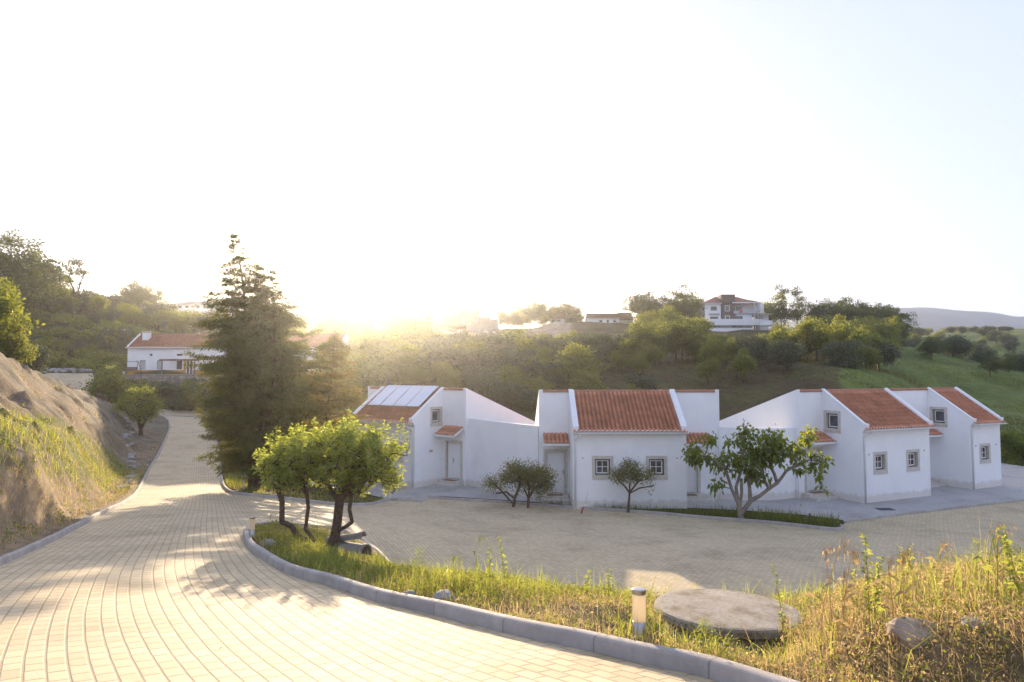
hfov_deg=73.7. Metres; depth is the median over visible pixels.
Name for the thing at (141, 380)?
bank shrub
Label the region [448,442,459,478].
door
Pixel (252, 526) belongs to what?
bollard light
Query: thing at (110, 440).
dry grass
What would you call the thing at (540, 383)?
slope shrub
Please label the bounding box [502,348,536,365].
slope shrub
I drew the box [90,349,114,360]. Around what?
scrub bush
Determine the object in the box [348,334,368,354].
broadleaf tree
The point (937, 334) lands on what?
broadleaf tree
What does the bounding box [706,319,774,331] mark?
villa terrace
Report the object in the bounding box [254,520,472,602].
grass
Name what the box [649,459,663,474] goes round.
window
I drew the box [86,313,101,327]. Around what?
scrub bush
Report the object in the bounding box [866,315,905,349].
broadleaf tree
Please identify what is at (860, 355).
slope shrub
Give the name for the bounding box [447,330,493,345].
slope shrub
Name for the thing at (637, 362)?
slope shrub
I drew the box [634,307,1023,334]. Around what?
mountain
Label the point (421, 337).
broadleaf tree
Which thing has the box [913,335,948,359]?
broadleaf tree
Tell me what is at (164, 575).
road
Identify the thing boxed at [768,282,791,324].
pine tree
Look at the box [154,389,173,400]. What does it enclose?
bank shrub
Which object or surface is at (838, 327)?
broadleaf tree
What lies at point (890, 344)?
broadleaf tree
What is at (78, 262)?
bare tree
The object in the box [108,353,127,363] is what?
scrub bush
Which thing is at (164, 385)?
bank shrub
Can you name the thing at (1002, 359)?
broadleaf tree
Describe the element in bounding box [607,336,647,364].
slope shrub
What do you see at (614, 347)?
slope shrub
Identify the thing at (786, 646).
tall grass
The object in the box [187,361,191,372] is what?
door
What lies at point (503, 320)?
skyline tree
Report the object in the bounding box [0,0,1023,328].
sky
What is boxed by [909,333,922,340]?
broadleaf tree
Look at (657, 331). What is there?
broadleaf tree
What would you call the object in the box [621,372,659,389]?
slope shrub
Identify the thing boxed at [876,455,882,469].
window
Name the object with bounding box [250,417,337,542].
bay tree
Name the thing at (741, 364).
slope shrub
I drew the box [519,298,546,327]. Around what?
skyline tree
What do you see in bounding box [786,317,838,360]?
broadleaf tree
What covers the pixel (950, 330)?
broadleaf tree
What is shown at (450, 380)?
slope shrub
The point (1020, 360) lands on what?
broadleaf tree
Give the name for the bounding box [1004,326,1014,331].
broadleaf tree
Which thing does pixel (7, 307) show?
bank tree
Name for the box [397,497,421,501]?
kerb
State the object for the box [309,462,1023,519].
forecourt
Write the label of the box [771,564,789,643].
weed
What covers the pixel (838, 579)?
weed
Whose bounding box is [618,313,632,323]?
cottage wing
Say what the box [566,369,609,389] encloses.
slope shrub
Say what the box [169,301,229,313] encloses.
long low house
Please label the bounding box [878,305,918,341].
skyline tree
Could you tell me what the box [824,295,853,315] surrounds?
skyline tree
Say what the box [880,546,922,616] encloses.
weed
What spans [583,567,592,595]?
weed
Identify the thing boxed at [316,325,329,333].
broadleaf tree
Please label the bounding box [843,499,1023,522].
kerb
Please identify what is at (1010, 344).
broadleaf tree
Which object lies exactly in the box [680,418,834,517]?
fig tree
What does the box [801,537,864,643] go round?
weed
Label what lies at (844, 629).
weed
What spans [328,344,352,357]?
broadleaf tree
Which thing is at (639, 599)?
bollard light
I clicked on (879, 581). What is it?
weed
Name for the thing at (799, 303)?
pine tree
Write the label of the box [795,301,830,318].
skyline tree
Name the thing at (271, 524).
weed
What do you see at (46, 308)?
broadleaf tree
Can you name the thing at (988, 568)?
weed
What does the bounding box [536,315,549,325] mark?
skyline tree
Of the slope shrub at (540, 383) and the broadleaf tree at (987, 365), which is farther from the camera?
the broadleaf tree at (987, 365)
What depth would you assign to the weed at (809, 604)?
6.98 m
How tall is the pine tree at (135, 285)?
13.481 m
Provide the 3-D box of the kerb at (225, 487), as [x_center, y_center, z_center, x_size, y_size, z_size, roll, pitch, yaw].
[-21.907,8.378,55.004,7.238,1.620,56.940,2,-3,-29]
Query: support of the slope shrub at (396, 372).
on the ground at (52, 401)
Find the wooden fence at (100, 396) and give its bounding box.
[95,392,106,401]
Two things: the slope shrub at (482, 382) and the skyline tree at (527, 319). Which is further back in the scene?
the skyline tree at (527, 319)
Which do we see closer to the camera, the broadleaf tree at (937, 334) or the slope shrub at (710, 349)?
the slope shrub at (710, 349)
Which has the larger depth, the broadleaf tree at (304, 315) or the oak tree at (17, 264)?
the broadleaf tree at (304, 315)
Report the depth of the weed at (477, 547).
8.44 m
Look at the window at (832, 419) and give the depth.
34.82 m
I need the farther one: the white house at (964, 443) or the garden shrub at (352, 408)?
the garden shrub at (352, 408)
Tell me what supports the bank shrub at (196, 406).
on the ground at (52, 401)
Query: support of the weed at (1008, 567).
on the ground at (52, 401)
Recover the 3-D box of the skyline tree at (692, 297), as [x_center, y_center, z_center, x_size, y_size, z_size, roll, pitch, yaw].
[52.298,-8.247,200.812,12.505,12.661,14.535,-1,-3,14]
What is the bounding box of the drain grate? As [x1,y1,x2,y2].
[875,508,894,509]
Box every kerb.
[0,414,169,565]
[162,414,201,417]
[215,432,396,505]
[243,530,799,681]
[244,521,389,560]
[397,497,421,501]
[427,495,843,530]
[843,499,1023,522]
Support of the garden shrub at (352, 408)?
on the ground at (52, 401)
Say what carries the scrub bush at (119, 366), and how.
on the ground at (52, 401)
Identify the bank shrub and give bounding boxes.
[0,323,39,364]
[21,344,53,372]
[132,378,166,393]
[144,381,193,410]
[146,380,178,391]
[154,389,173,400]
[163,389,177,399]
[170,377,211,409]
[177,379,214,409]
[178,378,228,410]
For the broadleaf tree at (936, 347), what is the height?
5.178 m
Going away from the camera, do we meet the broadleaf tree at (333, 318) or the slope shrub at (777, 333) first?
the slope shrub at (777, 333)
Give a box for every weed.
[268,513,277,538]
[408,546,428,576]
[446,552,462,573]
[473,535,491,569]
[486,547,493,577]
[497,536,508,579]
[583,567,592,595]
[603,568,612,595]
[689,616,717,652]
[770,616,798,652]
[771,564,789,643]
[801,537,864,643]
[801,595,818,618]
[812,613,861,663]
[815,585,824,614]
[822,545,860,639]
[822,548,873,638]
[830,600,867,658]
[839,566,861,611]
[850,558,859,587]
[859,533,877,628]
[864,554,909,615]
[866,556,884,626]
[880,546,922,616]
[897,547,906,574]
[904,544,914,574]
[925,540,953,568]
[938,559,951,610]
[962,529,1009,598]
[964,538,992,558]
[981,538,1023,600]
[992,522,1016,554]
[996,525,1023,605]
[1000,534,1019,601]
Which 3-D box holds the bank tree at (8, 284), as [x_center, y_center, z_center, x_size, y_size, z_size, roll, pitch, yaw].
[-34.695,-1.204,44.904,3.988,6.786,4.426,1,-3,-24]
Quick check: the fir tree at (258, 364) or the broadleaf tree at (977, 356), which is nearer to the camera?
the fir tree at (258, 364)
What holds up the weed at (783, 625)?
on the ground at (52, 401)
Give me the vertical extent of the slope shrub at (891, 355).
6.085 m
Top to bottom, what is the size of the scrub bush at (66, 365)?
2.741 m
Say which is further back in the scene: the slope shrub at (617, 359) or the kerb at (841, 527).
the slope shrub at (617, 359)
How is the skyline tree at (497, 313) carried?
on the ground at (52, 401)
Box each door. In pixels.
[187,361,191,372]
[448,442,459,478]
[546,452,564,492]
[687,454,696,492]
[806,450,818,490]
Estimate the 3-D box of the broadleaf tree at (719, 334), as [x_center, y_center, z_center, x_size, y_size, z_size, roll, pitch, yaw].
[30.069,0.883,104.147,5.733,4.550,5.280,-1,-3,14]
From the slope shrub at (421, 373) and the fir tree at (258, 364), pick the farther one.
the slope shrub at (421, 373)
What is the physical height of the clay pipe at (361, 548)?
0.298 m
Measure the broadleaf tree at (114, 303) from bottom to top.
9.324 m
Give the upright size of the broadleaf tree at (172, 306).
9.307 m
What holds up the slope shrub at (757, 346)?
on the ground at (52, 401)
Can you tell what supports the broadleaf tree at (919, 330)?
on the ground at (52, 401)
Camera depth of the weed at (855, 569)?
7.24 m
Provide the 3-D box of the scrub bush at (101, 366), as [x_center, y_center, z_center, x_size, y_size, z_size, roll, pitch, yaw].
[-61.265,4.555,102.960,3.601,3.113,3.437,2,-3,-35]
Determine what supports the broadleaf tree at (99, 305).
on the ground at (52, 401)
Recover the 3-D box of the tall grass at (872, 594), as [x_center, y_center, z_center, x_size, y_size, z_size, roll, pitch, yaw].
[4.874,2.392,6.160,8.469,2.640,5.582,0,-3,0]
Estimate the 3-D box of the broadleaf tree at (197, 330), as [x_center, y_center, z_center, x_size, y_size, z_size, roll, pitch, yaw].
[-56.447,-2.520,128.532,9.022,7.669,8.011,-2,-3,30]
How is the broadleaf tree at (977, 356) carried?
on the ground at (52, 401)
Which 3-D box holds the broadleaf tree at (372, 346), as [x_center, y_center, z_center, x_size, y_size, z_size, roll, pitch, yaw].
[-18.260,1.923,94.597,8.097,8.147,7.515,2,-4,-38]
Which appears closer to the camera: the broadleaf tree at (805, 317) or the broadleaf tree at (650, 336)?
the broadleaf tree at (650, 336)
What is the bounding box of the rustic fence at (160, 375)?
[125,375,194,382]
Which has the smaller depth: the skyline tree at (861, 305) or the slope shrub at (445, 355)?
the slope shrub at (445, 355)
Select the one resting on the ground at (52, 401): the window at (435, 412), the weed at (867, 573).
the weed at (867, 573)
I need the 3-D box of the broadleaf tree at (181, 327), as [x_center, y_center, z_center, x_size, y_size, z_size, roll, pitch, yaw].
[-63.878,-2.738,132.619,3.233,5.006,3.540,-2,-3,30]
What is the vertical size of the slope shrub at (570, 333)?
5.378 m
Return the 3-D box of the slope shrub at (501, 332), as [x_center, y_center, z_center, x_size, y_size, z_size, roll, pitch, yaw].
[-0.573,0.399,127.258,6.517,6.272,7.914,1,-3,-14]
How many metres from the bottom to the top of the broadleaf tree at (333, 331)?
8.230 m
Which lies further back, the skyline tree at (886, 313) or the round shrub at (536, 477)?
the skyline tree at (886, 313)
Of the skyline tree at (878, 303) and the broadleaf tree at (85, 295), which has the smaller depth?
the broadleaf tree at (85, 295)
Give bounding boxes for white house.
[348,385,534,487]
[535,389,719,509]
[719,388,936,503]
[822,387,1007,489]
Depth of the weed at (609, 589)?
7.28 m
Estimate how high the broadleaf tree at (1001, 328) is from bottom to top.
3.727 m
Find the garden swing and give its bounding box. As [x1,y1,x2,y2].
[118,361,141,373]
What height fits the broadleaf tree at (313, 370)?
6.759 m
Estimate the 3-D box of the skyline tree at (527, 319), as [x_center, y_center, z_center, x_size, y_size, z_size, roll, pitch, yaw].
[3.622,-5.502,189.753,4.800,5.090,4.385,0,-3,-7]
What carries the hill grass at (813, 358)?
on the ground at (52, 401)
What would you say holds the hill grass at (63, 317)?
on the ground at (52, 401)
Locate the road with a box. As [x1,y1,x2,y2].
[0,373,1023,681]
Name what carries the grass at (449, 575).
on the ground at (52, 401)
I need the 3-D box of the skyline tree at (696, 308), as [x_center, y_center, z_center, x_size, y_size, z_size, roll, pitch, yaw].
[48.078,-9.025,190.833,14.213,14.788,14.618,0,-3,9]
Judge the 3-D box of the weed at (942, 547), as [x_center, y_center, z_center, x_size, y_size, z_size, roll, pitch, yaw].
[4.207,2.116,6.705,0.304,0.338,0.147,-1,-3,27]
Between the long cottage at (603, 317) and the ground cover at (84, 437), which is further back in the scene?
the long cottage at (603, 317)
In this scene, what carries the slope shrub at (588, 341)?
on the ground at (52, 401)
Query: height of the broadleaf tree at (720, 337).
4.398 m
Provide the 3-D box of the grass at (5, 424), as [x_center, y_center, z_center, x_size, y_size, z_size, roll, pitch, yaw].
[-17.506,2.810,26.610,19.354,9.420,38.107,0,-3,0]
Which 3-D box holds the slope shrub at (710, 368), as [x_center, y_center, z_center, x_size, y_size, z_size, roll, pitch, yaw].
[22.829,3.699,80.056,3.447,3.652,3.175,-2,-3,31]
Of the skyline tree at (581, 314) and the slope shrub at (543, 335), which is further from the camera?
the skyline tree at (581, 314)
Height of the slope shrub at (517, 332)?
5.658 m
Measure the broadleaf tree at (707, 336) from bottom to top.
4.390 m
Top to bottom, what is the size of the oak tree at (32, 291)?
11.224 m
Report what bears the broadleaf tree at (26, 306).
on the ground at (52, 401)
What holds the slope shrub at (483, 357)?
on the ground at (52, 401)
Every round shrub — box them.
[477,456,536,506]
[516,457,558,507]
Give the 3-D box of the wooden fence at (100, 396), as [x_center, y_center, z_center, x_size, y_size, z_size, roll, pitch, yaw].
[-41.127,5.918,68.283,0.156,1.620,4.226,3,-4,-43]
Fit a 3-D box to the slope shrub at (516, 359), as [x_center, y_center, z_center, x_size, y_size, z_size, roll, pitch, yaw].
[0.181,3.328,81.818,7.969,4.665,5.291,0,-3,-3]
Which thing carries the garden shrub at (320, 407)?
on the ground at (52, 401)
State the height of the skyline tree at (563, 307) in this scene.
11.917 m
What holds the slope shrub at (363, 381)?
on the ground at (52, 401)
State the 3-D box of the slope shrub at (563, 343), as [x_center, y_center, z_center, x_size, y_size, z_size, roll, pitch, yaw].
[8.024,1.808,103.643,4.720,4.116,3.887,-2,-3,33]
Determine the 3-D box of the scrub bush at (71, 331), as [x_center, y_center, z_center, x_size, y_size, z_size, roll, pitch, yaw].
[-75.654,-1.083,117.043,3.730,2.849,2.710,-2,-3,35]
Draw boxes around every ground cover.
[4,367,237,502]
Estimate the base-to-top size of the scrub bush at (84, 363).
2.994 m
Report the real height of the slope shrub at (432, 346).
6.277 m
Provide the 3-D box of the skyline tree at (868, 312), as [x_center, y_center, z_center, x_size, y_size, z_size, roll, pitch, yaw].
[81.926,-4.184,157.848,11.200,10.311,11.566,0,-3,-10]
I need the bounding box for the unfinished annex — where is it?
[477,316,498,331]
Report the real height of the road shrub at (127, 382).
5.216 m
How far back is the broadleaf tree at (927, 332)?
381.30 m
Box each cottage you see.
[548,311,565,322]
[585,313,618,322]
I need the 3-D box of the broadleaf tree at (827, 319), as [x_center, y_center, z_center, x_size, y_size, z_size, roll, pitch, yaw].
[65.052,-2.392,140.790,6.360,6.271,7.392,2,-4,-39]
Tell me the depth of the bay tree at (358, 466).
14.68 m
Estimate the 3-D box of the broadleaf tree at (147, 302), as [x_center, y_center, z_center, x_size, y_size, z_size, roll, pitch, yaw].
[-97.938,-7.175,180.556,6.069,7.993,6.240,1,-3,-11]
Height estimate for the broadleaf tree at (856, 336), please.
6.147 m
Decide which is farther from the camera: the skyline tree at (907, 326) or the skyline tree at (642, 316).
the skyline tree at (907, 326)
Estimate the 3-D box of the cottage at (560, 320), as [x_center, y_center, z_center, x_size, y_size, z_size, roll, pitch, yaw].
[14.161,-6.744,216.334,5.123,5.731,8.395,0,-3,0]
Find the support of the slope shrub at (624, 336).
on the ground at (52, 401)
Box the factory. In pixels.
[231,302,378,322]
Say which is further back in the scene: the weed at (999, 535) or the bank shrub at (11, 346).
the bank shrub at (11, 346)
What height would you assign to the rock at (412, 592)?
0.108 m
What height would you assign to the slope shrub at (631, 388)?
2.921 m
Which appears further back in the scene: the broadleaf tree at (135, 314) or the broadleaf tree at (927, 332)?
the broadleaf tree at (927, 332)
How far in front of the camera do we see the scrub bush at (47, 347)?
108.15 m
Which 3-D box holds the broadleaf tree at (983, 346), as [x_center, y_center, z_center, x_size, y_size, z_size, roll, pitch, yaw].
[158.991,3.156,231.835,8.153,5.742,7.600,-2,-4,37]
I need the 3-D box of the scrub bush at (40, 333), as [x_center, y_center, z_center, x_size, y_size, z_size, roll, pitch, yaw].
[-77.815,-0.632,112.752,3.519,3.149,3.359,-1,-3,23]
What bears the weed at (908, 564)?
on the ground at (52, 401)
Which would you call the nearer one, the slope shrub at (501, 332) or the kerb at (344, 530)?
the kerb at (344, 530)
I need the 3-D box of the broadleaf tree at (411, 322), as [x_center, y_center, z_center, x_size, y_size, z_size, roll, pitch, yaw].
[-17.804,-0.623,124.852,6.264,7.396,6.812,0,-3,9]
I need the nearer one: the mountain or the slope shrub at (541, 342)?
the slope shrub at (541, 342)
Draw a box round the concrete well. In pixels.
[654,589,803,658]
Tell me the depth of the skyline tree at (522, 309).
205.24 m
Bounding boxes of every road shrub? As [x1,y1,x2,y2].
[79,365,136,404]
[109,369,138,405]
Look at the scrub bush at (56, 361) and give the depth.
101.91 m
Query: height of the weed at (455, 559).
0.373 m
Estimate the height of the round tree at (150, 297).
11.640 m
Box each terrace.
[122,374,317,385]
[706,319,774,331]
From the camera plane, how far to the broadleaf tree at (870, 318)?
142.78 m
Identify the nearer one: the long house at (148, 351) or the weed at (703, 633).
the weed at (703, 633)
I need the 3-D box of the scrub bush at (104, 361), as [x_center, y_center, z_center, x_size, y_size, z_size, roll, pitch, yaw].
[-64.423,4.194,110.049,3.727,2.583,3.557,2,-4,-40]
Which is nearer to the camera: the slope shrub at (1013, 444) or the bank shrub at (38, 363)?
the slope shrub at (1013, 444)
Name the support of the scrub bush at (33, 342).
on the ground at (52, 401)
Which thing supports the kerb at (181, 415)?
on the ground at (52, 401)
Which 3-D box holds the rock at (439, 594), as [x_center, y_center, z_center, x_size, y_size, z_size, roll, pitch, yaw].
[-0.712,2.710,7.174,0.237,0.183,0.264,-1,-3,26]
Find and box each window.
[177,361,181,368]
[432,409,438,422]
[595,459,609,474]
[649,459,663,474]
[828,413,837,428]
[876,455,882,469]
[909,452,914,466]
[934,409,944,422]
[981,446,985,458]
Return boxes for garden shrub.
[299,388,340,430]
[327,392,367,422]
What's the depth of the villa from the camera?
188.61 m
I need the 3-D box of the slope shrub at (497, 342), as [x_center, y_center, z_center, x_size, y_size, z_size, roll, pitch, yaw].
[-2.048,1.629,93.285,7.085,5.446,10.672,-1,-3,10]
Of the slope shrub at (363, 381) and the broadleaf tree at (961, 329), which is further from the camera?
the broadleaf tree at (961, 329)
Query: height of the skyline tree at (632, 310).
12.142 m
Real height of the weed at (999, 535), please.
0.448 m
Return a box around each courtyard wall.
[469,418,538,498]
[719,427,795,500]
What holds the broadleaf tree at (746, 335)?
on the ground at (52, 401)
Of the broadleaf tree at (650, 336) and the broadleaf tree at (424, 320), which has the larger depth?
the broadleaf tree at (424, 320)
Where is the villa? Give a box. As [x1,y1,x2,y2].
[695,294,770,329]
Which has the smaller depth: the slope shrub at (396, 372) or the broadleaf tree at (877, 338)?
the slope shrub at (396, 372)
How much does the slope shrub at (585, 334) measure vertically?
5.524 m
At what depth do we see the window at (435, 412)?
39.03 m
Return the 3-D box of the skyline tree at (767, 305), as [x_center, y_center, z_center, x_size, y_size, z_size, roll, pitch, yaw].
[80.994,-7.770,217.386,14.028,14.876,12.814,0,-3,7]
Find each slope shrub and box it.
[311,351,387,394]
[367,341,434,384]
[394,339,451,355]
[401,364,432,385]
[406,345,471,381]
[430,359,463,387]
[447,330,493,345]
[447,344,503,383]
[454,340,488,352]
[463,365,500,397]
[472,333,519,355]
[479,382,537,408]
[490,349,546,379]
[494,364,531,387]
[496,327,520,337]
[502,328,528,338]
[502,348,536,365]
[509,334,544,356]
[519,335,559,355]
[520,333,553,340]
[522,360,567,385]
[523,355,560,378]
[526,375,555,401]
[532,333,553,346]
[538,346,553,358]
[543,342,609,380]
[550,336,569,355]
[552,340,568,357]
[554,330,578,353]
[560,332,613,362]
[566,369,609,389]
[572,344,611,373]
[576,331,617,349]
[595,339,623,360]
[606,351,628,370]
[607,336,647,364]
[613,328,650,360]
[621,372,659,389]
[623,384,643,389]
[627,351,650,374]
[637,339,666,367]
[693,357,720,384]
[696,336,733,362]
[719,337,744,364]
[725,347,758,380]
[735,333,772,361]
[765,328,812,361]
[766,339,807,370]
[818,334,846,362]
[818,338,868,368]
[845,343,882,368]
[856,342,883,369]
[867,335,905,370]
[1000,428,1023,465]
[1006,457,1023,465]
[1008,431,1023,440]
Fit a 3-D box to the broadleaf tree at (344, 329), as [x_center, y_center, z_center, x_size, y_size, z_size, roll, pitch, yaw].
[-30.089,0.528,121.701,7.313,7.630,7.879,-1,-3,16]
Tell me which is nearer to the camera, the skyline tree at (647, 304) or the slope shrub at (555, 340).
the slope shrub at (555, 340)
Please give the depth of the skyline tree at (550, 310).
211.33 m
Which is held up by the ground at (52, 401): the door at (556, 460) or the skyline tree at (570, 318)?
the skyline tree at (570, 318)
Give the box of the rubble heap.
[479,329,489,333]
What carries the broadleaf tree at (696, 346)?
on the ground at (52, 401)
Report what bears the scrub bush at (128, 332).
on the ground at (52, 401)
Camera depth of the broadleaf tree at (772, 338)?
92.15 m
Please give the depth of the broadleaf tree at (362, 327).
129.60 m
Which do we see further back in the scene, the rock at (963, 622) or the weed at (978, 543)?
the weed at (978, 543)
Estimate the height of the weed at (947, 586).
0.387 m
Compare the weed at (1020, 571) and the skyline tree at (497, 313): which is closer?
the weed at (1020, 571)
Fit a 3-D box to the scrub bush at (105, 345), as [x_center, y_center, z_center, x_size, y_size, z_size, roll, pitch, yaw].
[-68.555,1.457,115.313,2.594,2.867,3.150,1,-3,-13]
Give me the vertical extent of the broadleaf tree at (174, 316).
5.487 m
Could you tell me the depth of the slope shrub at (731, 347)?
91.49 m
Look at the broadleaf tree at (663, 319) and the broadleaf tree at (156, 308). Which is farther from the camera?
the broadleaf tree at (156, 308)
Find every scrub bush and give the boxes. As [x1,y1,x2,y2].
[21,325,37,334]
[22,307,42,315]
[23,340,47,351]
[27,328,51,337]
[28,339,54,349]
[29,313,54,325]
[37,336,55,349]
[43,355,58,367]
[45,349,69,359]
[50,355,69,367]
[59,360,79,368]
[62,326,78,337]
[64,342,87,356]
[65,358,93,365]
[66,318,94,330]
[74,360,94,368]
[78,364,98,372]
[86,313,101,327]
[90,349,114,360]
[93,361,118,372]
[97,341,114,353]
[101,359,124,364]
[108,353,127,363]
[108,364,124,373]
[114,326,134,341]
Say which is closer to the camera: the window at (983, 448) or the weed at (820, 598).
the weed at (820, 598)
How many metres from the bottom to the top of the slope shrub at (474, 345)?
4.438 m
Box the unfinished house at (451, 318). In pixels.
[426,307,480,332]
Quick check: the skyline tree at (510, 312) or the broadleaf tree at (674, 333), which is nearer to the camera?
the broadleaf tree at (674, 333)
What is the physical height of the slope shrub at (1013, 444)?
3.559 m
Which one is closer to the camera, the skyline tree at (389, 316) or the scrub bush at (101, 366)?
the scrub bush at (101, 366)
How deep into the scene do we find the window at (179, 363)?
98.09 m
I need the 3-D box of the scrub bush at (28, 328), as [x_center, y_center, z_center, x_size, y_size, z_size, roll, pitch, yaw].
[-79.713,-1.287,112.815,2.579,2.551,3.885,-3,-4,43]
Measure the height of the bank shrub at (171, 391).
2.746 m
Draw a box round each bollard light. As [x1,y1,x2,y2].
[249,516,254,539]
[632,587,645,640]
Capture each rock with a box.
[260,539,276,545]
[404,590,415,594]
[432,589,455,600]
[884,616,936,649]
[961,616,987,629]
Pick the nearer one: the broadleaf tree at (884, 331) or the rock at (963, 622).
the rock at (963, 622)
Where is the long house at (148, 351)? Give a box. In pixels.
[125,331,350,373]
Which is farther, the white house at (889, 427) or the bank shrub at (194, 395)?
the bank shrub at (194, 395)
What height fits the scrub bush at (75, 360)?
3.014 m
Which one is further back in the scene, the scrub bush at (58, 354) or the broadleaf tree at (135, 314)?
the broadleaf tree at (135, 314)
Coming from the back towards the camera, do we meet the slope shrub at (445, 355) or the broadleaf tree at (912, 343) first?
the broadleaf tree at (912, 343)
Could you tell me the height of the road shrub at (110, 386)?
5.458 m
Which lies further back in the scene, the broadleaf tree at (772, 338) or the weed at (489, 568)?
the broadleaf tree at (772, 338)
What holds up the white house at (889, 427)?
on the ground at (52, 401)
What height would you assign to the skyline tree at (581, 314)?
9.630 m
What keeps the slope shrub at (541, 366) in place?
on the ground at (52, 401)
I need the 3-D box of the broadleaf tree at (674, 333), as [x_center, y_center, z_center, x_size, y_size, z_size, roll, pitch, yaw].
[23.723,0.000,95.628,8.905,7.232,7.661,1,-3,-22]
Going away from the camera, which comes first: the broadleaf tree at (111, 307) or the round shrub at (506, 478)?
the round shrub at (506, 478)
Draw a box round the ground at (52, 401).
[0,311,1023,681]
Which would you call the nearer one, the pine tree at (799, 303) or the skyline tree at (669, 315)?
the skyline tree at (669, 315)
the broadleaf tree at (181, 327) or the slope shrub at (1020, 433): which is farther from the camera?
the broadleaf tree at (181, 327)
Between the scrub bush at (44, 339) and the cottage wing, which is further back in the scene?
the cottage wing
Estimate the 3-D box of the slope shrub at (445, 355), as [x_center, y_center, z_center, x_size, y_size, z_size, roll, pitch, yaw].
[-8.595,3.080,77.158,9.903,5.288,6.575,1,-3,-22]
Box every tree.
[0,228,79,308]
[0,276,24,332]
[0,277,44,338]
[11,261,75,313]
[22,295,43,308]
[29,283,87,312]
[49,298,77,312]
[50,288,107,315]
[56,256,89,318]
[84,294,110,315]
[92,293,134,320]
[96,303,116,318]
[102,308,123,321]
[109,384,168,435]
[113,282,142,302]
[116,302,140,323]
[121,278,152,303]
[126,306,144,324]
[128,285,170,306]
[134,300,180,326]
[139,300,152,307]
[140,309,168,330]
[144,303,173,329]
[165,310,186,332]
[174,315,191,333]
[180,228,334,489]
[181,310,203,333]
[188,309,224,333]
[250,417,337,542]
[274,332,371,492]
[287,311,307,331]
[300,409,410,548]
[301,312,309,320]
[308,346,348,372]
[312,313,343,332]
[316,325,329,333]
[320,328,354,338]
[328,322,360,338]
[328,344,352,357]
[346,326,402,365]
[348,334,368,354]
[354,318,378,338]
[368,302,392,329]
[378,340,401,362]
[380,303,412,331]
[388,310,446,340]
[389,322,431,344]
[398,317,431,335]
[413,332,431,343]
[425,333,466,346]
[494,310,512,328]
[496,313,510,328]
[507,309,525,328]
[507,312,522,328]
[511,304,531,327]
[517,312,532,327]
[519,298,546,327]
[528,300,562,323]
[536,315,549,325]
[542,296,573,320]
[553,301,583,321]
[563,315,577,322]
[566,306,589,321]
[606,456,660,512]
[619,288,657,320]
[628,317,680,359]
[628,321,661,335]
[630,294,662,317]
[633,310,668,335]
[643,317,669,347]
[650,290,690,316]
[651,315,708,362]
[654,322,668,334]
[656,305,687,349]
[661,282,708,319]
[671,316,715,337]
[675,292,706,318]
[677,323,697,360]
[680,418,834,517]
[683,329,708,362]
[687,334,716,358]
[708,332,726,340]
[710,333,728,341]
[735,334,747,342]
[756,333,781,362]
[760,293,791,329]
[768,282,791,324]
[768,324,810,351]
[786,284,808,323]
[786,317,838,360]
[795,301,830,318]
[804,316,833,351]
[807,297,845,320]
[818,314,838,329]
[823,301,868,325]
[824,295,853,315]
[826,314,867,350]
[837,327,888,358]
[838,316,869,331]
[840,324,876,360]
[841,301,893,322]
[843,299,871,319]
[849,316,879,326]
[858,319,877,328]
[862,306,902,323]
[864,302,900,316]
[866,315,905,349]
[871,335,900,367]
[876,317,901,341]
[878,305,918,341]
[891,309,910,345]
[891,339,907,346]
[906,339,919,347]
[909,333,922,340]
[911,327,926,335]
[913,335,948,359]
[922,328,933,335]
[927,339,943,349]
[929,330,945,337]
[938,335,979,356]
[946,327,956,332]
[956,326,967,333]
[970,346,998,362]
[971,343,993,353]
[975,325,991,335]
[976,336,987,345]
[976,352,1007,377]
[983,329,1004,343]
[994,332,1019,344]
[997,326,1006,330]
[997,349,1021,372]
[999,353,1023,371]
[1003,340,1021,352]
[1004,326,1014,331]
[1012,351,1023,371]
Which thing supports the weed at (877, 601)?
on the ground at (52, 401)
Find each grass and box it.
[0,402,263,548]
[0,404,268,499]
[8,358,275,496]
[20,311,163,338]
[108,471,387,502]
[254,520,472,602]
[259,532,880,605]
[271,530,878,615]
[330,326,1023,431]
[331,539,1023,681]
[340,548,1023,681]
[431,524,1023,681]
[536,498,841,526]
[588,511,1020,681]
[798,357,1023,462]
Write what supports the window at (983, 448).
in the white house at (964, 443)

